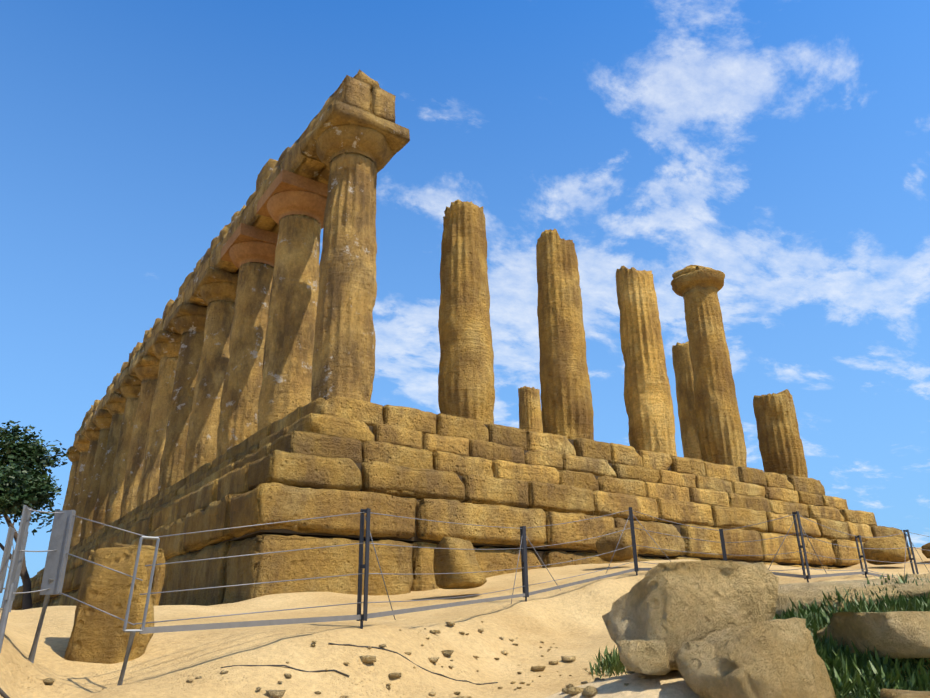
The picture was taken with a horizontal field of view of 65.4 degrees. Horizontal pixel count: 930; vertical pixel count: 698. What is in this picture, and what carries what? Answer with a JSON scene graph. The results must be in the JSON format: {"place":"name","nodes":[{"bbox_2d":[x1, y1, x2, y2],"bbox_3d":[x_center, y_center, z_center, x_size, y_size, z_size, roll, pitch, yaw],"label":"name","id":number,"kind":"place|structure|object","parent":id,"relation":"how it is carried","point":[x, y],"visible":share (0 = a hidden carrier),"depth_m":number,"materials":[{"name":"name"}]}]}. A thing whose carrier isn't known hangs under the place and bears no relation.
{"place":"outdoors","nodes":[
{"label":"outdoors","id":0,"kind":"place"},
{"bbox_2d":[0,547,929,697],"bbox_3d":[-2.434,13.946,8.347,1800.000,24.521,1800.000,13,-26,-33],"label":"ground","id":1,"kind":"structure","parent":0,"point":[568,621],"depth_m":5.95,"materials":[{"name":"beige sand"}]},
{"bbox_2d":[0,420,68,609],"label":"tree","id":2,"kind":"object","parent":1,"relation":"on","point":[23,481],"depth_m":30.32,"materials":[{"name":"green plant"}]},
{"bbox_2d":[0,505,159,685],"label":"galvanised fence posts","id":3,"kind":"object","parent":1,"relation":"on","point":[56,561],"visible":0.92,"depth_m":4.72,"materials":[{"name":"grey metal"}]},
{"bbox_2d":[64,542,164,663],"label":"upright stone blocks","id":4,"kind":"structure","parent":1,"relation":"on","point":[97,636],"depth_m":5.20,"materials":[{"name":"brown stone"}]},
{"bbox_2d":[0,643,497,697],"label":"ground hoses","id":5,"kind":"object","parent":1,"relation":"on","point":[3,694],"visible":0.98,"depth_m":5.41,"materials":[{"name":"black rubber"}]},
{"bbox_2d":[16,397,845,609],"bbox_3d":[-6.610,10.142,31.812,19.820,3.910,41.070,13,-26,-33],"label":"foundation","id":6,"kind":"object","parent":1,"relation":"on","point":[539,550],"visible":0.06,"depth_m":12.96,"materials":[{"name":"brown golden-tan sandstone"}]},
{"bbox_2d":[11,396,915,609],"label":"stepped stone platform","id":7,"kind":"structure","parent":1,"relation":"on","point":[321,451],"depth_m":13.64,"materials":[{"name":"stone"}]},
{"bbox_2d":[62,99,409,548],"bbox_3d":[-12.960,3.699,29.583,1.920,6.620,38.458,13,-26,-33],"label":"colonnade","id":8,"kind":"object","parent":7,"relation":"on","point":[252,348],"visible":0.94,"depth_m":19.14,"materials":[{"name":"stone"}]},
{"bbox_2d":[74,69,395,440],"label":"entablature","id":9,"kind":"structure","parent":8,"relation":"on","point":[360,89],"depth_m":20.48,"materials":[{"name":"stone"}]},
{"bbox_2d":[229,190,326,268],"bbox_3d":[-5.180,-3.002,20.148,1.740,0.500,4.789,13,-26,-33],"label":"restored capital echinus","id":10,"kind":"object","parent":8,"relation":"on","point":[281,204],"visible":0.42,"depth_m":18.64,"materials":[{"name":"stone"}]},
{"bbox_2d":[220,170,327,266],"bbox_3d":[-5.187,-3.398,20.302,1.780,0.350,4.829,13,-26,-33],"label":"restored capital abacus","id":11,"kind":"object","parent":10,"relation":"on","point":[284,180],"visible":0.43,"depth_m":19.00,"materials":[{"name":"stone"}]},
{"bbox_2d":[43,560,929,697],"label":"rocks","id":12,"kind":"object","parent":1,"relation":"on","point":[710,628],"visible":0.83,"depth_m":4.50,"materials":[{"name":"stone"}]},
{"bbox_2d":[357,507,918,628],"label":"fence posts","id":13,"kind":"object","parent":1,"relation":"on","point":[361,565],"visible":0.71,"depth_m":9.57,"materials":[{"name":"grey metal"}]},
{"bbox_2d":[3,509,929,624],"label":"fence wires","id":14,"kind":"object","parent":13,"relation":"attached to","point":[513,588],"visible":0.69,"depth_m":6.35,"materials":[{"name":"grey metal"}]},
{"bbox_2d":[139,568,893,633],"bbox_3d":[4.355,3.446,10.364,17.375,0.930,2.446,13,-26,-33],"label":"fence bottom rail","id":15,"kind":"object","parent":13,"relation":"attached to","point":[175,628],"visible":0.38,"depth_m":6.03,"materials":[{"name":"grey metal"}]},
{"bbox_2d":[433,528,929,588],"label":"fallen stone blocks","id":16,"kind":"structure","parent":1,"relation":"on","point":[456,559],"depth_m":12.15,"materials":[{"name":"brown stone"}]},
{"bbox_2d":[581,572,929,697],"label":"weed patches","id":17,"kind":"object","parent":1,"relation":"on","point":[847,671],"visible":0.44,"depth_m":4.59,"materials":[{"name":"green plant"}]},
{"bbox_2d":[0,0,929,607],"label":"sky","id":18,"kind":"structure","parent":0,"point":[781,148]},
{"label":"temple stylobate floor","id":19,"kind":"structure","parent":0,"visible":0},
{"bbox_2d":[438,200,807,477],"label":"columns","id":20,"kind":"structure","parent":19,"relation":"on","point":[711,428],"depth_m":19.39,"materials":[{"name":"stone"}]}
]}

